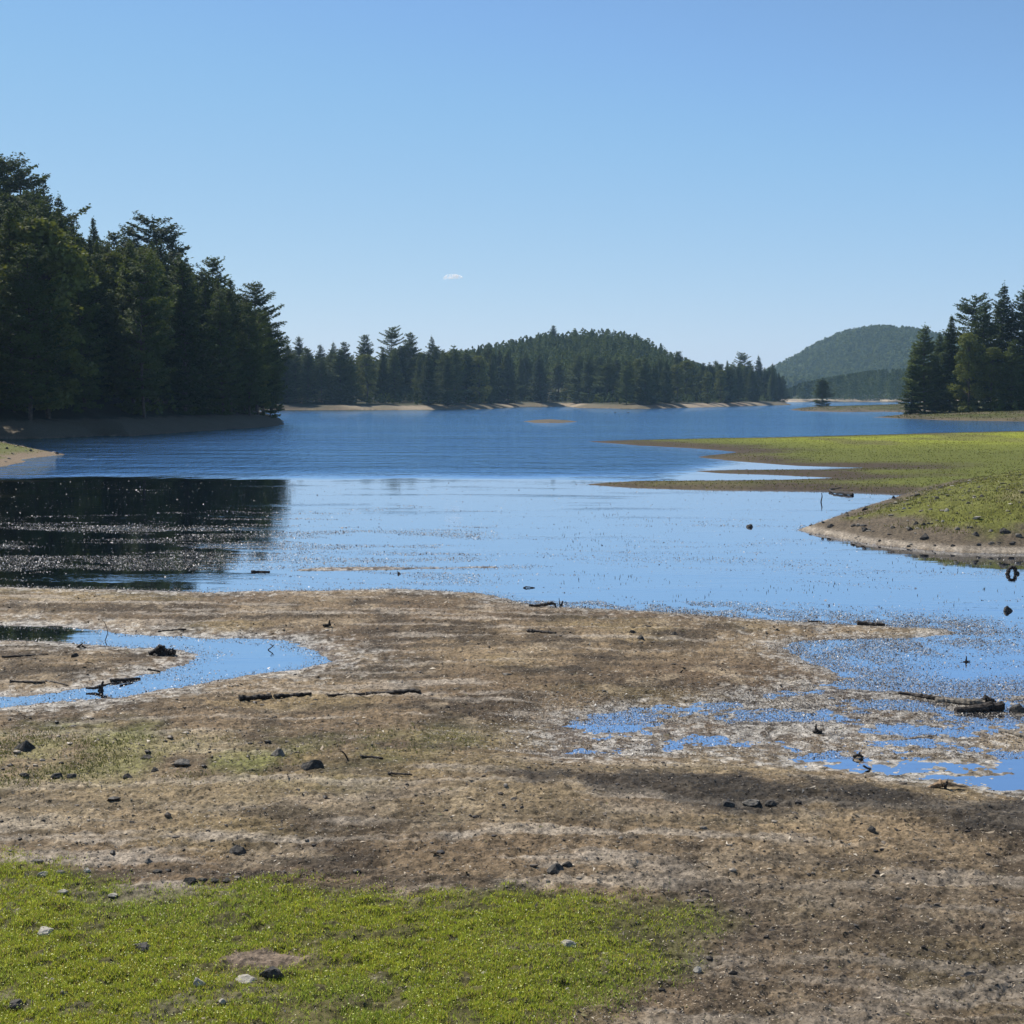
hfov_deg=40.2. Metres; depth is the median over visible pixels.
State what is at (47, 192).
pine tree
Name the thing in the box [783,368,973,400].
distant shore forest
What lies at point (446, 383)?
pine tree
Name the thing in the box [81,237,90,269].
pine tree
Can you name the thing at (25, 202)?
pine tree
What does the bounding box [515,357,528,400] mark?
spruce tree
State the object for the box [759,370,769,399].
pine tree
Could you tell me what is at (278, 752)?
stone
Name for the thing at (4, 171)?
pine tree
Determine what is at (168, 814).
mud crumbs
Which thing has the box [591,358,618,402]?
pine tree
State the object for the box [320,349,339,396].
pine tree
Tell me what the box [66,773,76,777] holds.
stone
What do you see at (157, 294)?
pine tree
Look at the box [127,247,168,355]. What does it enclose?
broadleaf tree
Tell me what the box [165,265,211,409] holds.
pine tree
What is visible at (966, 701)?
driftwood log
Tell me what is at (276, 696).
driftwood log
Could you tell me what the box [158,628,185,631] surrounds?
fallen branch
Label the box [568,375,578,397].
broadleaf tree
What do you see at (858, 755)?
root
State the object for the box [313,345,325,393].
pine tree
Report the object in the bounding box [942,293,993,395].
pine tree
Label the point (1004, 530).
stone
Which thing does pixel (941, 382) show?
pine tree
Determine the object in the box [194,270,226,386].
pine tree
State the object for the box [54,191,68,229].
pine tree
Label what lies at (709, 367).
pine tree
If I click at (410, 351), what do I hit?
pine tree
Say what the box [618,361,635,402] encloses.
pine tree
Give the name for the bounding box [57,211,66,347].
pine tree
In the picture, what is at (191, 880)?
stone
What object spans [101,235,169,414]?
pine tree
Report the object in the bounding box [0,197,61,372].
pine tree
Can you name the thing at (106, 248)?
pine tree
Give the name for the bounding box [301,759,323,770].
stone
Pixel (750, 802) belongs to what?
stone
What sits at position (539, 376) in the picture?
conifer tree
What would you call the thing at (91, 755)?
olive sprigs
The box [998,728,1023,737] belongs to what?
plank
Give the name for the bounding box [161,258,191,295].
pine tree
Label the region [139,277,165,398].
pine tree
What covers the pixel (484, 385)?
pine tree
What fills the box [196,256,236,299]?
pine tree
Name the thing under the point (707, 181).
sky
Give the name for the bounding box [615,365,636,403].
pine tree
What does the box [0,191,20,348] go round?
pine tree
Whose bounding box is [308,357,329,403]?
pine tree
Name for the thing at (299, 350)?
pine tree
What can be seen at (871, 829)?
stone
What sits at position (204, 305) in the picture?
pine tree
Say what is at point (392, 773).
fallen branch
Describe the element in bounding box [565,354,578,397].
pine tree
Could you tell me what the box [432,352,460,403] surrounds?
pine tree
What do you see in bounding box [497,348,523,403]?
pine tree
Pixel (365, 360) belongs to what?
broadleaf tree
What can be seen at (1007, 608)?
stone
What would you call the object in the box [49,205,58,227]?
pine tree
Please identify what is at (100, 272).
pine tree
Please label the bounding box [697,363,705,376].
pine tree
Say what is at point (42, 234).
broadleaf tree
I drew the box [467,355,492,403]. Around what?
broadleaf tree
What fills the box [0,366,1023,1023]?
ground
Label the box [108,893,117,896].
stone
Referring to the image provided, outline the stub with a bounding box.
[812,724,821,732]
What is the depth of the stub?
20.73 m
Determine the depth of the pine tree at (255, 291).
259.24 m
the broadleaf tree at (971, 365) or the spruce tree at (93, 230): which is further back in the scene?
the broadleaf tree at (971, 365)
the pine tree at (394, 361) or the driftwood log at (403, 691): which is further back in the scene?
the pine tree at (394, 361)
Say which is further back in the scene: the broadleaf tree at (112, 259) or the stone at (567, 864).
the broadleaf tree at (112, 259)
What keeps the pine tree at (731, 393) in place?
on the ground at (108, 418)
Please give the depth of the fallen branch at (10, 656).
26.42 m
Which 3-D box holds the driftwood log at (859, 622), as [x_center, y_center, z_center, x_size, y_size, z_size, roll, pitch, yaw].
[7.850,2.445,30.618,0.605,0.142,0.156,1,5,13]
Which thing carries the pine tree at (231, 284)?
on the ground at (108, 418)
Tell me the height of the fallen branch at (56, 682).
0.071 m
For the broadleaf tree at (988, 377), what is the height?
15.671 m
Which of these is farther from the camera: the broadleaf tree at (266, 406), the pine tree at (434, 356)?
the pine tree at (434, 356)
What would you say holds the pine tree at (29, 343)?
on the ground at (108, 418)
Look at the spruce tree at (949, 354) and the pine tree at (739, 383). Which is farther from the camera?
the pine tree at (739, 383)
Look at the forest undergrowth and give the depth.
519.65 m
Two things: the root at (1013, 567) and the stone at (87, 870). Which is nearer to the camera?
the stone at (87, 870)
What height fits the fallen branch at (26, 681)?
0.061 m
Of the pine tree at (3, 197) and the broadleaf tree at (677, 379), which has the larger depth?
the broadleaf tree at (677, 379)
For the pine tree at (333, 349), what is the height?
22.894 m
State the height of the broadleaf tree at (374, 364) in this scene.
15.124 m
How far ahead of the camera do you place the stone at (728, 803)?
16.49 m
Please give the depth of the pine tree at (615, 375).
653.73 m
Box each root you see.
[86,681,114,691]
[853,752,863,757]
[1005,565,1019,573]
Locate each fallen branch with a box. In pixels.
[2,653,47,657]
[9,680,44,682]
[45,680,67,685]
[110,677,140,681]
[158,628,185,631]
[327,693,364,696]
[359,754,382,758]
[388,772,411,774]
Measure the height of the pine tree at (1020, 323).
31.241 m
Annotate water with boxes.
[0,402,1023,790]
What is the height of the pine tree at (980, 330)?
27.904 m
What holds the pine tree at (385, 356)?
on the ground at (108, 418)
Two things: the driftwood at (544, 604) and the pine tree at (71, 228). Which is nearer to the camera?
the driftwood at (544, 604)
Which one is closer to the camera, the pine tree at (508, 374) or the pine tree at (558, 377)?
the pine tree at (508, 374)
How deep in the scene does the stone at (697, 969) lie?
11.85 m
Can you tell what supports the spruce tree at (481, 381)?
on the ground at (108, 418)
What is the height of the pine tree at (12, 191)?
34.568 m
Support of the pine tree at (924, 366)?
on the ground at (108, 418)
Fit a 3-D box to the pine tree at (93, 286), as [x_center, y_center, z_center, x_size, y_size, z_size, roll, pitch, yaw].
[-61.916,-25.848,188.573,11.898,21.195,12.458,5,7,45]
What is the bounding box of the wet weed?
[0,480,1023,758]
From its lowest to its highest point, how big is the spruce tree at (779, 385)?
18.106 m
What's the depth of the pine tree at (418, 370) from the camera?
544.16 m
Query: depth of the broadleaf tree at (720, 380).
685.93 m
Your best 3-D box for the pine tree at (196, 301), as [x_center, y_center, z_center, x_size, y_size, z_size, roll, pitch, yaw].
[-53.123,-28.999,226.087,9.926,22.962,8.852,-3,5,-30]
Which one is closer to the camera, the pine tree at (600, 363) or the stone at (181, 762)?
the stone at (181, 762)
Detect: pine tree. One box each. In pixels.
[0,152,90,221]
[0,153,25,205]
[0,158,21,204]
[0,190,42,217]
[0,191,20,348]
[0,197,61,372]
[0,202,37,412]
[0,241,79,420]
[17,205,48,220]
[28,254,102,377]
[29,199,57,279]
[37,173,54,217]
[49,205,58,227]
[51,240,117,396]
[53,223,112,372]
[53,237,110,409]
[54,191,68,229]
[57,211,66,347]
[64,210,82,241]
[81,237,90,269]
[86,236,93,260]
[87,252,125,392]
[97,230,122,251]
[98,241,125,293]
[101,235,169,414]
[101,253,177,417]
[108,210,201,282]
[112,244,196,405]
[113,224,144,252]
[118,239,139,257]
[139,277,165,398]
[153,236,170,290]
[154,280,167,358]
[159,254,225,414]
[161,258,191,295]
[161,262,207,377]
[165,240,193,270]
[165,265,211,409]
[165,272,206,377]
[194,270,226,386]
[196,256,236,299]
[197,281,232,408]
[200,283,248,414]
[206,288,256,411]
[211,288,265,408]
[212,275,226,311]
[224,277,234,312]
[228,296,264,414]
[232,301,272,415]
[234,281,295,412]
[247,310,281,414]
[260,330,287,417]
[276,349,303,403]
[281,342,301,363]
[287,353,307,402]
[290,334,306,387]
[297,348,319,396]
[298,348,323,403]
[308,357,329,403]
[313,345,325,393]
[319,354,335,402]
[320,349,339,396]
[322,349,353,403]
[325,366,343,401]
[327,342,336,359]
[335,341,352,377]
[336,355,362,403]
[353,335,378,388]
[371,325,414,382]
[373,347,392,399]
[374,353,393,402]
[385,348,406,401]
[390,345,415,400]
[397,371,408,400]
[402,332,423,393]
[411,353,427,402]
[413,353,440,404]
[423,337,435,378]
[423,347,442,401]
[427,347,441,390]
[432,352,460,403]
[438,356,460,405]
[439,345,468,401]
[458,349,477,402]
[470,351,498,402]
[480,345,500,399]
[485,352,503,400]
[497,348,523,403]
[513,353,533,398]
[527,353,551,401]
[527,360,546,396]
[535,377,551,396]
[546,360,568,399]
[549,325,559,346]
[561,365,576,392]
[564,353,591,403]
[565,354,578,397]
[577,367,595,401]
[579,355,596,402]
[588,362,606,402]
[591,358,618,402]
[592,357,604,384]
[604,357,616,395]
[605,363,619,401]
[614,365,623,400]
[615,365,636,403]
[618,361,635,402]
[630,360,644,402]
[632,358,656,404]
[652,363,662,400]
[656,358,675,402]
[669,351,683,382]
[691,370,705,401]
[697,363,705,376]
[704,362,714,392]
[711,365,719,395]
[712,364,721,398]
[721,367,738,402]
[726,367,739,400]
[728,351,756,389]
[733,364,747,401]
[739,365,751,397]
[746,362,758,396]
[746,366,761,401]
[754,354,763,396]
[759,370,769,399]
[761,367,777,400]
[764,370,778,401]
[771,362,779,390]
[777,376,789,402]
[812,378,835,406]
[896,345,925,413]
[900,324,946,413]
[921,356,949,412]
[925,330,952,411]
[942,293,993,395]
[943,348,975,411]
[959,298,1013,411]
[979,280,1023,408]
[987,339,1023,410]
[997,285,1023,409]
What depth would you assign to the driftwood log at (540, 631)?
28.76 m
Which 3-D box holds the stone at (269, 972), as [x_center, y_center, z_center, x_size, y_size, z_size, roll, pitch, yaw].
[-2.005,3.875,11.718,0.212,0.148,0.146,4,6,38]
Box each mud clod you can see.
[152,869,161,873]
[222,877,229,882]
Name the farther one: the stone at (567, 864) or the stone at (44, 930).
the stone at (567, 864)
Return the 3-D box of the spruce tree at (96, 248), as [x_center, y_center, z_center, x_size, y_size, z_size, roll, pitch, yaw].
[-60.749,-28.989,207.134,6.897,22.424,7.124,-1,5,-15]
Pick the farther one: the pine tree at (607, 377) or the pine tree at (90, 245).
the pine tree at (607, 377)
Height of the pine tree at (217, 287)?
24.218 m
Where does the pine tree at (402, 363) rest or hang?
on the ground at (108, 418)
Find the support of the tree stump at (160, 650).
on the ground at (108, 418)
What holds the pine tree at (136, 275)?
on the ground at (108, 418)
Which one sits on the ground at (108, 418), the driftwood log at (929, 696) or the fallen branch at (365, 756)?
the fallen branch at (365, 756)
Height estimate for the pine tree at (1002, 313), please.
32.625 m
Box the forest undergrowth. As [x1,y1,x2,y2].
[0,357,1023,414]
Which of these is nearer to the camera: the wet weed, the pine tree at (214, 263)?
the wet weed
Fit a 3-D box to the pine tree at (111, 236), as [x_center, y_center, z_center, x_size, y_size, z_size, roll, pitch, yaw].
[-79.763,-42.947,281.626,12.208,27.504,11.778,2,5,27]
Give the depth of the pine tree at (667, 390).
602.56 m
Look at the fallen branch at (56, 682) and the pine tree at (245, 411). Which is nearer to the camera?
the fallen branch at (56, 682)
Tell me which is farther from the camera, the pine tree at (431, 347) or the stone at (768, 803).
the pine tree at (431, 347)
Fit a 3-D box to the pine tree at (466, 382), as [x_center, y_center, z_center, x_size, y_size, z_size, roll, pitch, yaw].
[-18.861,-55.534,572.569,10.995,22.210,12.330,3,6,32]
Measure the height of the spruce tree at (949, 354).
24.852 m
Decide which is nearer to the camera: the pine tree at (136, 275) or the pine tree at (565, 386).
the pine tree at (136, 275)
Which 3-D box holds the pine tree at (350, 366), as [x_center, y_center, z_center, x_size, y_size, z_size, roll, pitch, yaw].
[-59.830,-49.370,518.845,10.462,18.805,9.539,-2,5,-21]
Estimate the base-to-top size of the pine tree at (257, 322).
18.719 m
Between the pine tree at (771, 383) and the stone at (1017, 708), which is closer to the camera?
the stone at (1017, 708)
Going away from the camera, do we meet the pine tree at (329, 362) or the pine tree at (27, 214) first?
the pine tree at (27, 214)
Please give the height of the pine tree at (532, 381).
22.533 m
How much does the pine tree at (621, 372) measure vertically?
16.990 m
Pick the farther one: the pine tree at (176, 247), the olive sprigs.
the pine tree at (176, 247)
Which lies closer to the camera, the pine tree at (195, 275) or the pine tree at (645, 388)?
the pine tree at (195, 275)
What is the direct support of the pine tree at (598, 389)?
on the ground at (108, 418)
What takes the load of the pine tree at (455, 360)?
on the ground at (108, 418)
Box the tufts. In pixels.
[0,404,1023,534]
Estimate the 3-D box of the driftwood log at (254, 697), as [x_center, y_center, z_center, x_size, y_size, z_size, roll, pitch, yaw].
[-4.157,3.002,22.700,0.544,0.116,0.116,-2,5,-23]
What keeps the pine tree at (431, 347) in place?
on the ground at (108, 418)
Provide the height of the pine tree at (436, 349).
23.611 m
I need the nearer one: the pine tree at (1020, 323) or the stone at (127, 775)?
the stone at (127, 775)
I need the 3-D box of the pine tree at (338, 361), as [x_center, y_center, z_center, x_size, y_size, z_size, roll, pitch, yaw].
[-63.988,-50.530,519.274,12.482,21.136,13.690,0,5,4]
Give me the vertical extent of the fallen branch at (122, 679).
0.078 m
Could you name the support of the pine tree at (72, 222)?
on the ground at (108, 418)
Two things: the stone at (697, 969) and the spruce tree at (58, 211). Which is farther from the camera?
the spruce tree at (58, 211)
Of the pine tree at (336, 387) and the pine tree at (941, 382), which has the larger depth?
the pine tree at (336, 387)
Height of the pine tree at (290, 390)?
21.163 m
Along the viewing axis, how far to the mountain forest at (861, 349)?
2605.71 m
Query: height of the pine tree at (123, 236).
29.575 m
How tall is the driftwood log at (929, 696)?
0.118 m
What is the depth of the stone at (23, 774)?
17.85 m
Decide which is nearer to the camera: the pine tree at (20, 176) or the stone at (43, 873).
the stone at (43, 873)
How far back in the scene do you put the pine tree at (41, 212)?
215.41 m
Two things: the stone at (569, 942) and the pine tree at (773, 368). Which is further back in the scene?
the pine tree at (773, 368)
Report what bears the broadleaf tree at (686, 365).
on the ground at (108, 418)
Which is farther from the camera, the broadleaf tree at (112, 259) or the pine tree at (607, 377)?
the pine tree at (607, 377)
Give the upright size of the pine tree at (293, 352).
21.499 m
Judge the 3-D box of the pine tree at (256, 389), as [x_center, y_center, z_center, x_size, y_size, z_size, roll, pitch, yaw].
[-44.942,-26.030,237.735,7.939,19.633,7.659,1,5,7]
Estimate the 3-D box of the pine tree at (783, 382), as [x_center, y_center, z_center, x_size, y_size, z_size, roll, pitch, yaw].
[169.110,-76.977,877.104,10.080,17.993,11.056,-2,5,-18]
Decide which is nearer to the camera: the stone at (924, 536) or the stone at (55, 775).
the stone at (55, 775)
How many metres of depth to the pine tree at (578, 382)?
670.55 m
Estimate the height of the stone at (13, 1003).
0.091 m
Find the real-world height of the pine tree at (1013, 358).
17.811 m
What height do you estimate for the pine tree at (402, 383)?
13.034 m
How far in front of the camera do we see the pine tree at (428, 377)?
523.51 m
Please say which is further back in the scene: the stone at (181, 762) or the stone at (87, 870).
the stone at (181, 762)
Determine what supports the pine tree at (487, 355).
on the ground at (108, 418)
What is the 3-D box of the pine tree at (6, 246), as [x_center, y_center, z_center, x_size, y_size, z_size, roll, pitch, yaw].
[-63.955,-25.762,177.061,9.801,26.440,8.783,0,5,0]
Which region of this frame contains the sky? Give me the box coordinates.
[0,0,1023,370]
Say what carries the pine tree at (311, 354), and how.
on the ground at (108, 418)
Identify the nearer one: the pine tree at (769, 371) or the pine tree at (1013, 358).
the pine tree at (1013, 358)
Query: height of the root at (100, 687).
0.221 m
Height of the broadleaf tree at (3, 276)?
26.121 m
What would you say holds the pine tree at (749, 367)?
on the ground at (108, 418)
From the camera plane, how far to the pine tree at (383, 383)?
530.47 m
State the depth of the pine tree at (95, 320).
192.85 m
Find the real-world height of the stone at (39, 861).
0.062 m
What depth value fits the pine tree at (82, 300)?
185.93 m
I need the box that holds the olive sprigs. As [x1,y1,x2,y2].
[0,723,502,788]
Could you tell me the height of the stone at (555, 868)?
0.142 m
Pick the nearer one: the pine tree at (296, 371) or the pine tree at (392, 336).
the pine tree at (296, 371)
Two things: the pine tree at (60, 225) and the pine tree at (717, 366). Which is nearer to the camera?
the pine tree at (60, 225)
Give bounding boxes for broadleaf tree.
[0,216,98,418]
[0,230,20,383]
[98,252,129,372]
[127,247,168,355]
[136,250,166,319]
[259,380,271,415]
[352,355,369,400]
[355,354,378,402]
[366,362,376,398]
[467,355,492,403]
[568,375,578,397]
[632,358,648,371]
[670,364,687,402]
[679,360,698,400]
[699,372,716,403]
[713,370,728,402]
[947,332,985,411]
[972,347,1007,410]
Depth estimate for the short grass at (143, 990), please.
12.18 m
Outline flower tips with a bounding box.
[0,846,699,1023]
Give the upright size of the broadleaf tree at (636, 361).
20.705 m
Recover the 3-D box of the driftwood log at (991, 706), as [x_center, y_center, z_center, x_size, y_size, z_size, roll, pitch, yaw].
[7.450,3.111,22.286,0.846,0.205,0.210,-1,5,-15]
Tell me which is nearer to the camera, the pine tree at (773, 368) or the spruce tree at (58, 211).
the spruce tree at (58, 211)
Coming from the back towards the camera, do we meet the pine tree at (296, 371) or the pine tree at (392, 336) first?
the pine tree at (392, 336)
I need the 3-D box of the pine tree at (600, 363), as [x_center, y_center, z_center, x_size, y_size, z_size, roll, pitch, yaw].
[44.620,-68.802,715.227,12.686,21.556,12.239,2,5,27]
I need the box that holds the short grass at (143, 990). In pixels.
[0,844,750,1023]
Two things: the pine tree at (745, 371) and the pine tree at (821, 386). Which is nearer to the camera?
the pine tree at (821, 386)
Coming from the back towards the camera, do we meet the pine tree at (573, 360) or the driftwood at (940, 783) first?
the pine tree at (573, 360)
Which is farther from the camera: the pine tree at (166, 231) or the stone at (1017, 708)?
the pine tree at (166, 231)
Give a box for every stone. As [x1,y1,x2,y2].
[7,999,23,1010]
[14,740,35,751]
[19,772,28,776]
[31,859,43,863]
[36,871,48,877]
[37,926,53,936]
[50,773,61,778]
[58,889,67,893]
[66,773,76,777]
[83,867,90,872]
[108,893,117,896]
[122,773,132,778]
[132,942,150,952]
[140,755,151,758]
[144,858,152,863]
[174,759,189,765]
[183,877,196,884]
[193,977,205,986]
[219,998,225,1003]
[229,845,245,854]
[235,974,255,983]
[259,966,284,978]
[271,748,284,756]
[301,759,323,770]
[547,863,563,874]
[559,940,575,947]
[562,861,572,866]
[693,966,701,972]
[723,801,734,806]
[742,799,759,805]
[765,800,776,806]
[867,826,875,832]
[919,533,928,539]
[999,527,1010,533]
[1003,606,1012,610]
[1009,703,1023,712]
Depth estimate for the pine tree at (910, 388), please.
349.51 m
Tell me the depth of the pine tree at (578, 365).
673.25 m
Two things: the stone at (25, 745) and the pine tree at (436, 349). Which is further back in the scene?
the pine tree at (436, 349)
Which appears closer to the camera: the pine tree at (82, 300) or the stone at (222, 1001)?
the stone at (222, 1001)
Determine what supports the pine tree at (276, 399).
on the ground at (108, 418)
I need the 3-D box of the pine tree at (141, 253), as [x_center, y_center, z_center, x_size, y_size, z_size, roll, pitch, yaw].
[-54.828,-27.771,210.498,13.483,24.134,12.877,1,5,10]
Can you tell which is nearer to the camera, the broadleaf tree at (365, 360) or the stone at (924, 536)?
the stone at (924, 536)
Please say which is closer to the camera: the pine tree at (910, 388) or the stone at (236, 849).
the stone at (236, 849)
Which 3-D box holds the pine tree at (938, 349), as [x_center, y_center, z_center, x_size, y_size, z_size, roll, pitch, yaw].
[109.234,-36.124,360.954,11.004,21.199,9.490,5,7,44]
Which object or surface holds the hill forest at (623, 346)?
on the ground at (108, 418)
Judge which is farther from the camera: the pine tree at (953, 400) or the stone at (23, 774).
the pine tree at (953, 400)
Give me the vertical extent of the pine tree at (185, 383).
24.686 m
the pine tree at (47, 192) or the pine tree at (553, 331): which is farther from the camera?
the pine tree at (553, 331)
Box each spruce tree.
[56,207,70,232]
[83,216,104,246]
[89,239,112,377]
[469,350,487,402]
[485,353,498,403]
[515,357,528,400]
[591,357,600,392]
[775,373,783,401]
[935,316,959,412]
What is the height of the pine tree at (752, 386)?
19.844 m
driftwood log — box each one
[238,694,271,700]
[273,692,311,698]
[366,688,420,694]
[527,628,556,633]
[857,620,884,625]
[898,691,941,699]
[935,697,984,705]
[954,701,1004,712]
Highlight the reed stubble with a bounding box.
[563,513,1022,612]
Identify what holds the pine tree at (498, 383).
on the ground at (108, 418)
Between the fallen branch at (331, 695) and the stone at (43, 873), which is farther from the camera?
the fallen branch at (331, 695)
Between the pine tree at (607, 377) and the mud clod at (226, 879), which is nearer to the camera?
the mud clod at (226, 879)
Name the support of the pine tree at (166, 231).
on the ground at (108, 418)
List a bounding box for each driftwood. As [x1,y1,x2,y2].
[529,601,555,607]
[829,487,853,494]
[928,779,965,787]
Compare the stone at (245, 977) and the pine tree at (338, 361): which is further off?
the pine tree at (338, 361)
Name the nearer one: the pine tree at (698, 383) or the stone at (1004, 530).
the stone at (1004, 530)
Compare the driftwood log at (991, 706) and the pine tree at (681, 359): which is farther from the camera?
the pine tree at (681, 359)
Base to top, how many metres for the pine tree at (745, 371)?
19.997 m
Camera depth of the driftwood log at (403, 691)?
23.23 m
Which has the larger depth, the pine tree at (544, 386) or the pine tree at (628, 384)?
the pine tree at (544, 386)
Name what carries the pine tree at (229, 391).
on the ground at (108, 418)
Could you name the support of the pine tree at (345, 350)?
on the ground at (108, 418)
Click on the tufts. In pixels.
(944, 486)
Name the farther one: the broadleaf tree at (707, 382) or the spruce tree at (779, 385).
the spruce tree at (779, 385)
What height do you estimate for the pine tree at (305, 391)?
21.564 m
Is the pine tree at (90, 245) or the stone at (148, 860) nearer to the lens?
the stone at (148, 860)
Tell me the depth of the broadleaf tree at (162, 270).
226.28 m
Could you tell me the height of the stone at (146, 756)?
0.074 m
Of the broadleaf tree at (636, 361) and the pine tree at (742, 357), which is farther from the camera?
the pine tree at (742, 357)
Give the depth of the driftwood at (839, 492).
71.52 m
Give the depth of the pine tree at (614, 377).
641.75 m
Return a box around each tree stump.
[148,644,175,656]
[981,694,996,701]
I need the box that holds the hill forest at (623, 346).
[282,328,705,391]
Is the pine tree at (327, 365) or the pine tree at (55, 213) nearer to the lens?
the pine tree at (55, 213)
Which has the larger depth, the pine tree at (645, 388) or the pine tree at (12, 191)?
the pine tree at (645, 388)
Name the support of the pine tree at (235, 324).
on the ground at (108, 418)
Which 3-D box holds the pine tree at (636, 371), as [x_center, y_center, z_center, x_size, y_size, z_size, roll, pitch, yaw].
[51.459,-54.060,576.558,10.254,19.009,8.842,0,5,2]
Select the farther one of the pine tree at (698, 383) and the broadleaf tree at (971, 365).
the pine tree at (698, 383)
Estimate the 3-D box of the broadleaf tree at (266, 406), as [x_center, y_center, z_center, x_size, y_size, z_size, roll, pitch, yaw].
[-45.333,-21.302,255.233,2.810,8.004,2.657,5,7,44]
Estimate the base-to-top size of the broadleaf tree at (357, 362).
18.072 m
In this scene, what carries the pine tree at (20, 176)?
on the ground at (108, 418)
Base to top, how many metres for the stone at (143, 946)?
0.088 m
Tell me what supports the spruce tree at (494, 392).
on the ground at (108, 418)
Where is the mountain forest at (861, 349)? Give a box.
[766,324,1021,388]
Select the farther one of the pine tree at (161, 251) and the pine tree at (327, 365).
the pine tree at (327, 365)
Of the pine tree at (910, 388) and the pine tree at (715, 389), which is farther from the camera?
the pine tree at (715, 389)
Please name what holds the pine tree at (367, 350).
on the ground at (108, 418)
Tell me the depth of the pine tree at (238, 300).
255.48 m
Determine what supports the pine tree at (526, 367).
on the ground at (108, 418)
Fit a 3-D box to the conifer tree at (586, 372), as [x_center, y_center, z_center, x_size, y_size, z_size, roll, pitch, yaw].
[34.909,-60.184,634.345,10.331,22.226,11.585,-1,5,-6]
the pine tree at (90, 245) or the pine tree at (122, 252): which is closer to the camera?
the pine tree at (90, 245)
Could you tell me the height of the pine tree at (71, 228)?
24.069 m
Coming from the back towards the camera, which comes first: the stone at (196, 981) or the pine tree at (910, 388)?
the pine tree at (910, 388)
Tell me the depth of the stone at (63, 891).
13.69 m
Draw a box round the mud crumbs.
[0,622,1023,1000]
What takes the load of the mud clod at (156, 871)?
on the ground at (108, 418)
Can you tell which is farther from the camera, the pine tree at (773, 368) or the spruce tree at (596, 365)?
the pine tree at (773, 368)
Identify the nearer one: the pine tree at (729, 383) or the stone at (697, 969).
the stone at (697, 969)

